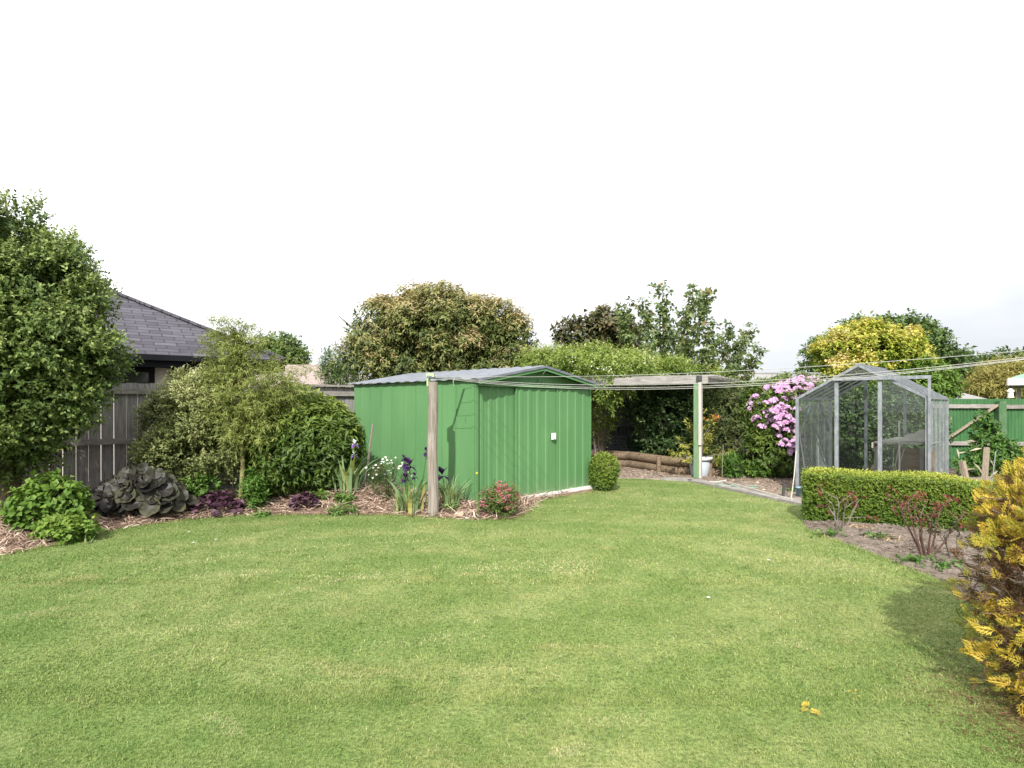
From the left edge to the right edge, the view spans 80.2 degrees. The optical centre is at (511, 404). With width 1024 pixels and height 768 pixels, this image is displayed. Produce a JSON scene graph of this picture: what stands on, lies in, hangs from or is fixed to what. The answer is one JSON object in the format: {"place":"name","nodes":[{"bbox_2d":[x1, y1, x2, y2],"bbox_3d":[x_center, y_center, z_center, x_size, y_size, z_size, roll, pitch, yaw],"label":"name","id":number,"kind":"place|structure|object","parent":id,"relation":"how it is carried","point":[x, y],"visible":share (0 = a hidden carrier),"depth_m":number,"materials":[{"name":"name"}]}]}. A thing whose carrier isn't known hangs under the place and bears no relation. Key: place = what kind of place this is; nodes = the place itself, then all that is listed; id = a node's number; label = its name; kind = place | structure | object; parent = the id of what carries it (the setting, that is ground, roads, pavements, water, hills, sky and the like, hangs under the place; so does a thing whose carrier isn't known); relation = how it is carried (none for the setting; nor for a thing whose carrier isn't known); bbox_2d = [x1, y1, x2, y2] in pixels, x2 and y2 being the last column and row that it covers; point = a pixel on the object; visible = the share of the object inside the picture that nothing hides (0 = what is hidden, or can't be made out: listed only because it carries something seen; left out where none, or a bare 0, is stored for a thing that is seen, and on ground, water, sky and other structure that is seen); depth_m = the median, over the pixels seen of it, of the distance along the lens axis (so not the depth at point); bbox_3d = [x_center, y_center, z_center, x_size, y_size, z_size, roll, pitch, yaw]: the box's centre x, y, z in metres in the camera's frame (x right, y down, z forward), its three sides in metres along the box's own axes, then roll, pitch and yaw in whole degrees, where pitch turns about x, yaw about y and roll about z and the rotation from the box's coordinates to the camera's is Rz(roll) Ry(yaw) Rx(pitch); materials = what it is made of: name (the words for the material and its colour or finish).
{"place":"outdoors","nodes":[
{"label":"outdoors","id":0,"kind":"place"},
{"bbox_2d":[9,279,286,476],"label":"neighbour house","id":1,"kind":"structure","parent":0,"point":[164,340],"depth_m":12.91,"materials":[{"name":"grey tile"}]},
{"bbox_2d":[109,367,154,383],"bbox_3d":[-8.229,-0.540,11.861,2.190,0.440,0.070,0,0,-39],"label":"window","id":2,"kind":"structure","parent":1,"relation":"in","point":[145,375],"depth_m":12.38,"materials":[{"name":"black glass"}]},
{"bbox_2d":[170,368,201,379],"bbox_3d":[-6.581,-0.130,13.192,1.470,1.260,0.070,0,0,-39],"label":"window","id":3,"kind":"structure","parent":1,"relation":"in","point":[170,368],"depth_m":12.83,"materials":[{"name":"metal"}]},
{"bbox_2d":[0,481,593,554],"bbox_3d":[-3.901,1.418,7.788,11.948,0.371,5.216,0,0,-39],"label":"mulch bed","id":4,"kind":"object","parent":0,"point":[319,511],"visible":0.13,"depth_m":8.20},
{"bbox_2d":[0,467,95,534],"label":"hydrangea","id":5,"kind":"object","parent":4,"relation":"on","point":[39,501],"visible":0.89,"depth_m":6.78,"materials":[{"name":"green plant"}]},
{"bbox_2d":[89,462,199,516],"bbox_3d":[-4.857,1.101,7.949,1.421,0.690,1.068,0,0,0],"label":"ligularia","id":6,"kind":"object","parent":4,"relation":"on","point":[116,493],"visible":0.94,"depth_m":7.72,"materials":[{"name":"grey plant"}]},
{"bbox_2d":[123,359,257,488],"bbox_3d":[-4.546,0.360,8.773,1.875,2.116,1.582,0,0,-15],"label":"variegated shrub","id":7,"kind":"object","parent":4,"relation":"on","point":[169,439],"visible":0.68,"depth_m":8.40,"materials":[{"name":"green plant"}]},
{"bbox_2d":[186,490,244,514],"bbox_3d":[-3.990,1.309,8.219,0.781,0.318,0.642,0,0,0],"label":"heuchera","id":8,"kind":"object","parent":4,"relation":"on","point":[223,497],"visible":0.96,"depth_m":8.11,"materials":[{"name":"purple plant"}]},
{"bbox_2d":[159,314,322,498],"bbox_3d":[-3.717,0.090,8.409,2.140,2.825,1.283,0,0,0],"label":"young tree","id":9,"kind":"object","parent":4,"relation":"on","point":[236,354],"visible":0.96,"depth_m":8.40,"materials":[{"name":"green plant"}]},
{"bbox_2d":[236,464,271,511],"bbox_3d":[-3.570,1.172,8.359,0.504,0.695,0.429,0,0,27],"label":"phlox","id":10,"kind":"object","parent":4,"relation":"on","point":[255,495],"visible":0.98,"depth_m":8.30,"materials":[{"name":"green plant"}]},
{"bbox_2d":[232,380,368,499],"bbox_3d":[-3.147,0.526,9.099,2.026,1.782,1.677,0,0,0],"label":"dark shrub","id":11,"kind":"object","parent":4,"relation":"on","point":[293,464],"visible":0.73,"depth_m":8.61,"materials":[{"name":"green plant"}]},
{"bbox_2d":[287,491,320,508],"bbox_3d":[-2.843,1.315,8.350,0.448,0.244,0.368,0,0,0],"label":"heuchera","id":12,"kind":"object","parent":4,"relation":"on","point":[303,498],"visible":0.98,"depth_m":8.29,"materials":[{"name":"purple plant"}]},
{"bbox_2d":[307,488,330,500],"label":"seedling","id":13,"kind":"object","parent":4,"relation":"on","point":[320,494],"visible":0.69,"depth_m":8.51,"materials":[{"name":"green plant"}]},
{"bbox_2d":[332,491,357,503],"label":"green plant","id":14,"kind":"object","parent":4,"relation":"on","point":[343,497],"visible":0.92,"depth_m":8.44,"materials":[{"name":"green plant"}]},
{"bbox_2d":[318,439,378,493],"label":"iris clump","id":15,"kind":"object","parent":4,"relation":"on","point":[348,481],"visible":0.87,"depth_m":8.67,"materials":[{"name":"green plant"}]},
{"bbox_2d":[362,424,373,486],"bbox_3d":[-2.165,0.845,9.098,0.221,1.116,0.040,0,0,-34],"label":"leaning stake","id":16,"kind":"object","parent":4,"relation":"on","point":[371,436],"visible":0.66,"depth_m":9.10,"materials":[{"name":"grey wood"}]},
{"bbox_2d":[365,456,412,500],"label":"white flower bush","id":17,"kind":"object","parent":4,"relation":"on","point":[392,479],"visible":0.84,"depth_m":8.63,"materials":[{"name":"green plant"}]},
{"bbox_2d":[378,447,447,513],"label":"iris clump","id":18,"kind":"object","parent":4,"relation":"on","point":[410,502],"visible":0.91,"depth_m":8.20,"materials":[{"name":"green plant"}]},
{"bbox_2d":[438,466,471,505],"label":"iris clump","id":19,"kind":"object","parent":4,"relation":"on","point":[449,495],"visible":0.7,"depth_m":8.40,"materials":[{"name":"green plant"}]},
{"bbox_2d":[426,350,1023,516],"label":"clothesline","id":20,"kind":"object","parent":4,"relation":"in","point":[433,484],"visible":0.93,"depth_m":8.01,"materials":[{"name":"grey wood"}]},
{"bbox_2d":[0,478,1023,767],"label":"lawn","id":21,"kind":"structure","parent":0,"point":[642,572],"depth_m":3.85,"materials":[{"name":"green plant"}]},
{"bbox_2d":[324,501,360,516],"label":"weed","id":22,"kind":"object","parent":21,"relation":"on","point":[340,510],"visible":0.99,"depth_m":8.17,"materials":[{"name":"green plant"}]},
{"bbox_2d":[662,477,802,505],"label":"concrete kerb","id":23,"kind":"structure","parent":21,"relation":"on","point":[748,491],"depth_m":10.33,"materials":[{"name":"grey concrete"}]},
{"bbox_2d":[723,481,792,499],"bbox_3d":[4.069,1.432,10.225,0.029,0.040,2.172,0,0,-8],"label":"timber batten","id":24,"kind":"object","parent":23,"relation":"on","point":[758,490],"visible":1,"depth_m":10.03,"materials":[{"name":"wood"}]},
{"bbox_2d":[791,451,796,497],"bbox_3d":[4.428,1.110,9.547,0.025,0.729,0.493,0,0,34],"label":"bamboo cane","id":25,"kind":"object","parent":23,"relation":"on","point":[794,474],"visible":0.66,"depth_m":9.53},
{"bbox_2d":[801,701,819,715],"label":"fallen sprig","id":26,"kind":"object","parent":21,"relation":"on","point":[806,704],"visible":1,"depth_m":2.92,"materials":[{"name":"yellow plant"}]},
{"bbox_2d":[866,633,1023,767],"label":"needle litter","id":27,"kind":"object","parent":21,"relation":"on","point":[1004,712],"visible":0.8,"depth_m":2.98,"materials":[{"name":"brown plant"}]},
{"bbox_2d":[0,0,1023,377],"label":"sky","id":28,"kind":"structure","parent":0,"point":[284,164],"materials":[{"name":"white"}]},
{"bbox_2d":[736,372,826,390],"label":"grey roof house","id":29,"kind":"structure","parent":0,"point":[763,375],"depth_m":23.75,"materials":[{"name":"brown wood"}]},
{"bbox_2d":[597,464,1019,504],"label":"dirt path","id":30,"kind":"structure","parent":0,"point":[761,487],"depth_m":12.11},
{"bbox_2d":[588,375,738,478],"bbox_3d":[3.399,0.449,14.624,3.677,2.083,4.320,0,0,29],"label":"pergola","id":31,"kind":"object","parent":30,"relation":"on","point":[698,404],"visible":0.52,"depth_m":12.13,"materials":[{"name":"grey paint"}]},
{"bbox_2d":[509,339,729,455],"bbox_3d":[2.599,-0.168,14.019,5.366,2.845,3.014,0,0,0],"label":"climbing vine","id":32,"kind":"object","parent":31,"relation":"on","point":[588,360],"visible":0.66,"depth_m":13.48,"materials":[{"name":"green plant"}]},
{"bbox_2d":[686,456,712,476],"bbox_3d":[3.871,1.279,12.550,0.530,0.402,0.530,0,0,0],"label":"flower pot","id":33,"kind":"object","parent":30,"relation":"on","point":[705,465],"visible":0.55,"depth_m":12.39,"materials":[{"name":"plastic"}]},
{"bbox_2d":[666,408,733,465],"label":"potted shrub","id":34,"kind":"object","parent":33,"relation":"in","point":[705,440],"visible":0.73,"depth_m":12.49,"materials":[{"name":"green plant"}]},
{"bbox_2d":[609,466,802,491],"bbox_3d":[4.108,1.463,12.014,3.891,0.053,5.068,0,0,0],"label":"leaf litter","id":35,"kind":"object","parent":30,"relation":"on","point":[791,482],"visible":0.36,"depth_m":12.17,"materials":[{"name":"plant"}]},
{"bbox_2d":[715,483,757,487],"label":"paving stones","id":36,"kind":"object","parent":30,"relation":"on","point":[735,485],"visible":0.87,"depth_m":10.79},
{"bbox_2d":[782,484,784,495],"bbox_3d":[4.329,1.400,9.700,0.054,0.272,0.030,0,0,0],"label":"marker stake","id":37,"kind":"object","parent":30,"relation":"on","point":[783,489],"visible":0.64,"depth_m":9.69,"materials":[{"name":"metal"}]},
{"bbox_2d":[795,486,801,496],"bbox_3d":[4.629,1.403,9.750,0.164,0.155,0.160,0,0,0],"label":"plant pot","id":38,"kind":"object","parent":30,"relation":"on","point":[798,490],"visible":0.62,"depth_m":9.72,"materials":[{"name":"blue plastic"}]},
{"bbox_2d":[799,431,804,467],"bbox_3d":[4.889,0.960,10.190,0.165,1.043,0.021,0,0,9],"label":"white rod","id":39,"kind":"object","parent":30,"relation":"on","point":[801,449],"visible":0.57,"depth_m":10.19,"materials":[{"name":"plastic"}]},
{"bbox_2d":[795,364,948,491],"bbox_3d":[6.099,0.424,10.262,1.895,2.142,1.987,0,0,43],"label":"greenhouse","id":40,"kind":"object","parent":30,"relation":"on","point":[834,389],"visible":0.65,"depth_m":10.10,"materials":[{"name":"metal"}]},
{"bbox_2d":[893,448,904,477],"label":"greenhouse vine","id":41,"kind":"object","parent":30,"relation":"on","point":[896,458],"visible":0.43,"depth_m":9.42,"materials":[{"name":"green plant"}]},
{"bbox_2d":[898,421,901,471],"bbox_3d":[5.965,0.875,9.351,0.049,1.251,0.024,0,0,0],"label":"white pipe","id":42,"kind":"object","parent":30,"relation":"on","point":[899,422],"visible":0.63,"depth_m":9.34,"materials":[{"name":"plastic"}]},
{"bbox_2d":[872,437,938,471],"bbox_3d":[6.501,1.033,9.987,0.680,0.904,1.720,0,0,43],"label":"potting bench","id":43,"kind":"object","parent":30,"relation":"on","point":[889,441],"visible":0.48,"depth_m":9.56,"materials":[{"name":"grey wood"}]},
{"bbox_2d":[900,429,934,441],"bbox_3d":[6.481,0.484,9.706,0.400,0.182,0.680,0,0,43],"label":"folded sack","id":44,"kind":"object","parent":43,"relation":"on","point":[918,436],"visible":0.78,"depth_m":9.52,"materials":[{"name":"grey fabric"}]},
{"bbox_2d":[895,448,933,472],"bbox_3d":[6.205,1.070,9.376,0.500,0.779,0.082,0,0,43],"label":"plywood board","id":45,"kind":"object","parent":30,"relation":"on","point":[910,460],"visible":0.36,"depth_m":9.41,"materials":[{"name":"brown wood"}]},
{"bbox_2d":[958,461,968,478],"bbox_3d":[7.337,1.201,9.851,0.098,0.576,0.170,0,0,-23],"label":"timber offcut","id":46,"kind":"object","parent":30,"relation":"on","point":[963,469],"visible":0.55,"depth_m":9.85,"materials":[{"name":"brown wood"}]},
{"bbox_2d":[981,447,989,480],"bbox_3d":[7.664,1.089,9.848,0.241,0.795,0.075,0,0,-36],"label":"timber stake","id":47,"kind":"object","parent":30,"relation":"on","point":[985,463],"visible":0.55,"depth_m":9.84,"materials":[{"name":"brown wood"}]},
{"bbox_2d":[992,451,995,480],"bbox_3d":[7.717,1.115,9.752,0.205,0.734,0.019,0,0,-32],"label":"wire hoop","id":48,"kind":"object","parent":30,"relation":"on","point":[994,465],"visible":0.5,"depth_m":9.77,"materials":[{"name":"metal"}]},
{"bbox_2d":[620,473,1023,611],"bbox_3d":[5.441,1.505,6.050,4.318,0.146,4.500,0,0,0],"label":"soil bed","id":49,"kind":"object","parent":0,"point":[887,553],"visible":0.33,"depth_m":6.25,"materials":[{"name":"brown soil"}]},
{"bbox_2d":[809,527,847,537],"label":"weed","id":50,"kind":"object","parent":49,"relation":"on","point":[831,532],"visible":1,"depth_m":6.81,"materials":[{"name":"green plant"}]},
{"bbox_2d":[816,481,879,529],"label":"rose bush","id":51,"kind":"object","parent":49,"relation":"on","point":[852,512],"visible":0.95,"depth_m":7.02,"materials":[{"name":"brown plant"}]},
{"bbox_2d":[849,531,903,541],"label":"dry stalks","id":52,"kind":"object","parent":49,"relation":"on","point":[888,538],"visible":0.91,"depth_m":6.53,"materials":[{"name":"beige plant"}]},
{"bbox_2d":[860,530,894,538],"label":"weed","id":53,"kind":"object","parent":49,"relation":"on","point":[876,534],"visible":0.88,"depth_m":6.62,"materials":[{"name":"green plant"}]},
{"bbox_2d":[800,465,1007,531],"bbox_3d":[4.870,1.186,7.412,2.466,0.786,0.720,0,0,28],"label":"box hedge","id":54,"kind":"object","parent":49,"relation":"on","point":[932,485],"visible":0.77,"depth_m":7.33,"materials":[{"name":"green plant"}]},
{"bbox_2d":[895,553,944,562],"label":"weed","id":55,"kind":"object","parent":49,"relation":"on","point":[914,558],"visible":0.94,"depth_m":5.66,"materials":[{"name":"green plant"}]},
{"bbox_2d":[886,485,968,555],"bbox_3d":[3.989,1.155,5.855,0.623,0.664,0.707,0,0,12],"label":"rose bush","id":56,"kind":"object","parent":49,"relation":"on","point":[915,538],"visible":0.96,"depth_m":5.85,"materials":[{"name":"red plant"}]},
{"bbox_2d":[915,558,963,571],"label":"weed","id":57,"kind":"object","parent":49,"relation":"on","point":[941,565],"visible":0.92,"depth_m":5.44,"materials":[{"name":"green plant"}]},
{"bbox_2d":[925,518,996,557],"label":"rose bush","id":58,"kind":"object","parent":49,"relation":"on","point":[944,536],"visible":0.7,"depth_m":5.74,"materials":[{"name":"red plant"}]},
{"label":"ground","id":59,"kind":"structure","parent":0,"visible":0},
{"bbox_2d":[27,510,106,544],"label":"lime plant","id":60,"kind":"object","parent":59,"relation":"on","point":[77,529],"visible":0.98,"depth_m":6.51,"materials":[{"name":"green plant"}]},
{"bbox_2d":[0,186,142,509],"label":"evergreen tree","id":61,"kind":"object","parent":59,"relation":"on","point":[59,346],"visible":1,"depth_m":7.15,"materials":[{"name":"green plant"}]},
{"bbox_2d":[81,535,95,543],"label":"iris clump","id":62,"kind":"object","parent":59,"relation":"on","point":[91,541],"visible":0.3,"depth_m":6.54,"materials":[{"name":"green plant"}]},
{"bbox_2d":[0,383,353,496],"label":"paling fence","id":63,"kind":"object","parent":59,"relation":"on","point":[110,440],"visible":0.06,"depth_m":8.98,"materials":[{"name":"grey wood"}]},
{"bbox_2d":[177,471,223,506],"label":"green perennial","id":64,"kind":"object","parent":59,"relation":"on","point":[195,490],"visible":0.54,"depth_m":8.40,"materials":[{"name":"green plant"}]},
{"bbox_2d":[252,508,269,516],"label":"leafy tuft","id":65,"kind":"object","parent":59,"relation":"on","point":[261,514],"visible":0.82,"depth_m":8.06,"materials":[{"name":"green plant"}]},
{"bbox_2d":[259,330,313,364],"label":"tree","id":66,"kind":"object","parent":59,"relation":"on","point":[292,351],"visible":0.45,"depth_m":29.49,"materials":[{"name":"green plant"}]},
{"bbox_2d":[256,365,376,387],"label":"tan house","id":67,"kind":"structure","parent":59,"relation":"on","point":[309,375],"depth_m":25.65,"materials":[{"name":"beige brick"}]},
{"bbox_2d":[313,342,365,387],"bbox_3d":[-5.370,-0.252,18.975,1.656,3.512,1.630,0,0,-33],"label":"conifer","id":68,"kind":"object","parent":59,"relation":"on","point":[336,376],"visible":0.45,"depth_m":18.66,"materials":[{"name":"green plant"}]},
{"bbox_2d":[328,276,541,383],"bbox_3d":[-1.808,-0.885,15.965,5.967,4.806,3.401,0,0,0],"label":"bronze tree","id":69,"kind":"object","parent":59,"relation":"on","point":[457,331],"visible":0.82,"depth_m":15.20,"materials":[{"name":"green plant"}]},
{"bbox_2d":[440,502,461,511],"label":"green clump","id":70,"kind":"object","parent":59,"relation":"on","point":[451,505],"visible":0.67,"depth_m":8.23,"materials":[{"name":"green plant"}]},
{"bbox_2d":[454,511,466,515],"bbox_3d":[-0.678,1.467,8.051,0.192,0.113,0.131,0,0,0],"label":"stone","id":71,"kind":"object","parent":59,"relation":"on","point":[461,513],"visible":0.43,"depth_m":8.01,"materials":[{"name":"beige stone"}]},
{"bbox_2d":[348,365,599,502],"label":"garden shed","id":72,"kind":"structure","parent":59,"relation":"on","point":[532,440],"depth_m":9.57,"materials":[{"name":"green metal"}]},
{"bbox_2d":[515,388,555,495],"bbox_3d":[0.402,0.588,9.578,0.079,1.685,0.960,0,0,44],"label":"sliding door","id":73,"kind":"structure","parent":72,"relation":"in","point":[535,408],"depth_m":9.59,"materials":[{"name":"green metal"}]},
{"bbox_2d":[556,389,588,490],"bbox_3d":[1.039,0.588,10.280,0.033,1.685,0.905,0,0,44],"label":"sliding door","id":74,"kind":"structure","parent":72,"relation":"in","point":[572,405],"depth_m":10.27,"materials":[{"name":"green metal"}]},
{"bbox_2d":[474,479,521,519],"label":"pink flowering shrub","id":75,"kind":"object","parent":59,"relation":"on","point":[500,504],"visible":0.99,"depth_m":7.90,"materials":[{"name":"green plant"}]},
{"bbox_2d":[548,302,645,355],"bbox_3d":[2.463,-0.787,17.810,3.243,4.606,2.369,0,0,0],"label":"magnolia","id":76,"kind":"object","parent":59,"relation":"on","point":[594,328],"visible":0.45,"depth_m":17.36,"materials":[{"name":"green plant"}]},
{"bbox_2d":[587,451,620,490],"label":"box bush","id":77,"kind":"object","parent":59,"relation":"on","point":[604,479],"visible":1,"depth_m":10.41,"materials":[{"name":"green plant"}]},
{"bbox_2d":[591,449,725,475],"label":"log retaining wall","id":78,"kind":"structure","parent":59,"relation":"on","point":[653,462],"depth_m":13.35,"materials":[{"name":"brown wood"}]},
{"bbox_2d":[612,450,754,472],"bbox_3d":[3.402,1.338,14.426,4.930,0.332,3.276,0,0,14],"label":"raised bed","id":79,"kind":"object","parent":59,"relation":"on","point":[657,454],"visible":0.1,"depth_m":15.34,"materials":[{"name":"brown wood"}]},
{"bbox_2d":[603,435,626,449],"bbox_3d":[2.594,0.975,15.532,0.693,0.390,0.110,0,0,3],"label":"corrugated panel","id":80,"kind":"object","parent":79,"relation":"on","point":[618,442],"visible":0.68,"depth_m":15.52,"materials":[{"name":"grey metal"}]},
{"bbox_2d":[628,437,652,450],"bbox_3d":[3.301,1.020,15.478,0.690,0.360,0.104,0,0,3],"label":"corrugated panel","id":81,"kind":"object","parent":79,"relation":"on","point":[633,445],"visible":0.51,"depth_m":15.48,"materials":[{"name":"black metal"}]},
{"bbox_2d":[616,384,716,456],"bbox_3d":[3.680,0.418,14.169,2.411,2.337,1.751,0,0,0],"label":"camellia","id":82,"kind":"object","parent":79,"relation":"on","point":[651,415],"visible":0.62,"depth_m":13.86,"materials":[{"name":"green plant"}]},
{"bbox_2d":[612,280,768,407],"bbox_3d":[4.477,-0.799,15.194,3.715,4.709,2.054,0,0,0],"label":"fruit tree","id":83,"kind":"object","parent":59,"relation":"on","point":[684,346],"visible":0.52,"depth_m":14.95,"materials":[{"name":"green plant"}]},
{"bbox_2d":[676,375,773,463],"bbox_3d":[4.691,0.482,13.420,2.308,2.356,1.853,0,0,36],"label":"tangled shrub","id":84,"kind":"object","parent":59,"relation":"on","point":[729,427],"visible":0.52,"depth_m":13.12,"materials":[{"name":"green leaf"},{"name":"bark"}]},
{"bbox_2d":[717,451,745,478],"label":"soft grass plant","id":85,"kind":"object","parent":59,"relation":"on","point":[729,460],"visible":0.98,"depth_m":12.14,"materials":[{"name":"green plant"}]},
{"bbox_2d":[591,390,874,463],"bbox_3d":[4.880,0.575,15.657,8.179,1.850,0.199,0,0,12],"label":"dark steel fence","id":86,"kind":"object","parent":59,"relation":"on","point":[624,427],"visible":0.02,"depth_m":16.13,"materials":[{"name":"black metal"}]},
{"bbox_2d":[739,459,775,478],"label":"ferny plant","id":87,"kind":"object","parent":59,"relation":"on","point":[758,472],"visible":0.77,"depth_m":12.15,"materials":[{"name":"green plant"}]},
{"bbox_2d":[732,370,839,477],"bbox_3d":[5.695,0.434,12.591,2.173,2.307,1.755,0,0,0],"label":"rhododendron","id":88,"kind":"object","parent":59,"relation":"on","point":[772,407],"visible":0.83,"depth_m":12.16,"materials":[{"name":"pink plant"}]},
{"bbox_2d":[805,316,940,396],"bbox_3d":[10.730,-0.554,17.808,3.854,4.134,3.062,0,0,0],"label":"golden tree","id":89,"kind":"object","parent":59,"relation":"on","point":[867,341],"visible":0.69,"depth_m":17.25,"materials":[{"name":"yellow plant"}]},
{"bbox_2d":[809,380,956,471],"bbox_3d":[7.935,0.597,13.266,3.301,2.337,1.502,0,0,0],"label":"laurel hedge","id":90,"kind":"object","parent":59,"relation":"on","point":[893,406],"visible":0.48,"depth_m":12.89,"materials":[{"name":"green plant"}]},
{"bbox_2d":[793,308,974,374],"bbox_3d":[15.693,-1.281,25.920,7.388,5.666,4.711,0,0,0],"label":"broad tree","id":91,"kind":"object","parent":59,"relation":"on","point":[939,340],"visible":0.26,"depth_m":25.02,"materials":[{"name":"green plant"}]},
{"bbox_2d":[885,353,970,415],"bbox_3d":[11.442,0.052,17.115,2.543,2.984,2.023,0,0,0],"label":"lime tree","id":92,"kind":"object","parent":59,"relation":"on","point":[943,382],"visible":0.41,"depth_m":16.64,"materials":[{"name":"green plant"}]},
{"bbox_2d":[883,393,985,444],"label":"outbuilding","id":93,"kind":"structure","parent":59,"relation":"on","point":[967,396],"depth_m":20.64,"materials":[{"name":"grey wood"}]},
{"bbox_2d":[919,399,1023,467],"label":"steel fence","id":94,"kind":"object","parent":59,"relation":"on","point":[1009,415],"visible":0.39,"depth_m":14.12,"materials":[{"name":"green metal"}]},
{"bbox_2d":[950,345,994,394],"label":"green tree","id":95,"kind":"object","parent":59,"relation":"on","point":[972,363],"visible":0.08,"depth_m":26.67,"materials":[{"name":"green plant"}]},
{"bbox_2d":[942,447,1023,716],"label":"golden conifer","id":96,"kind":"object","parent":59,"relation":"on","point":[1008,524],"visible":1,"depth_m":3.11,"materials":[{"name":"yellow plant"}]},
{"bbox_2d":[951,409,1023,477],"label":"shrub","id":97,"kind":"object","parent":59,"relation":"on","point":[1003,448],"visible":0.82,"depth_m":12.43,"materials":[{"name":"green plant"}]},
{"bbox_2d":[958,353,1023,398],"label":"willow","id":98,"kind":"object","parent":59,"relation":"on","point":[982,383],"visible":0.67,"depth_m":21.61,"materials":[{"name":"yellow plant"}]},
{"bbox_2d":[975,345,1023,374],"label":"green tree","id":99,"kind":"object","parent":59,"relation":"on","point":[1016,354],"visible":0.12,"depth_m":31.72,"materials":[{"name":"green plant"}]},
{"bbox_2d":[1006,374,1023,398],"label":"gazebo","id":100,"kind":"object","parent":59,"relation":"on","point":[1016,382],"visible":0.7,"depth_m":16.00,"materials":[{"name":"white paint"}]},
{"bbox_2d":[1006,384,1014,397],"bbox_3d":[13.079,-0.355,15.950,0.170,0.350,0.162,0,0,0],"label":"hanging lantern","id":101,"kind":"object","parent":100,"relation":"hanging from","point":[1010,392],"visible":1,"depth_m":15.90,"materials":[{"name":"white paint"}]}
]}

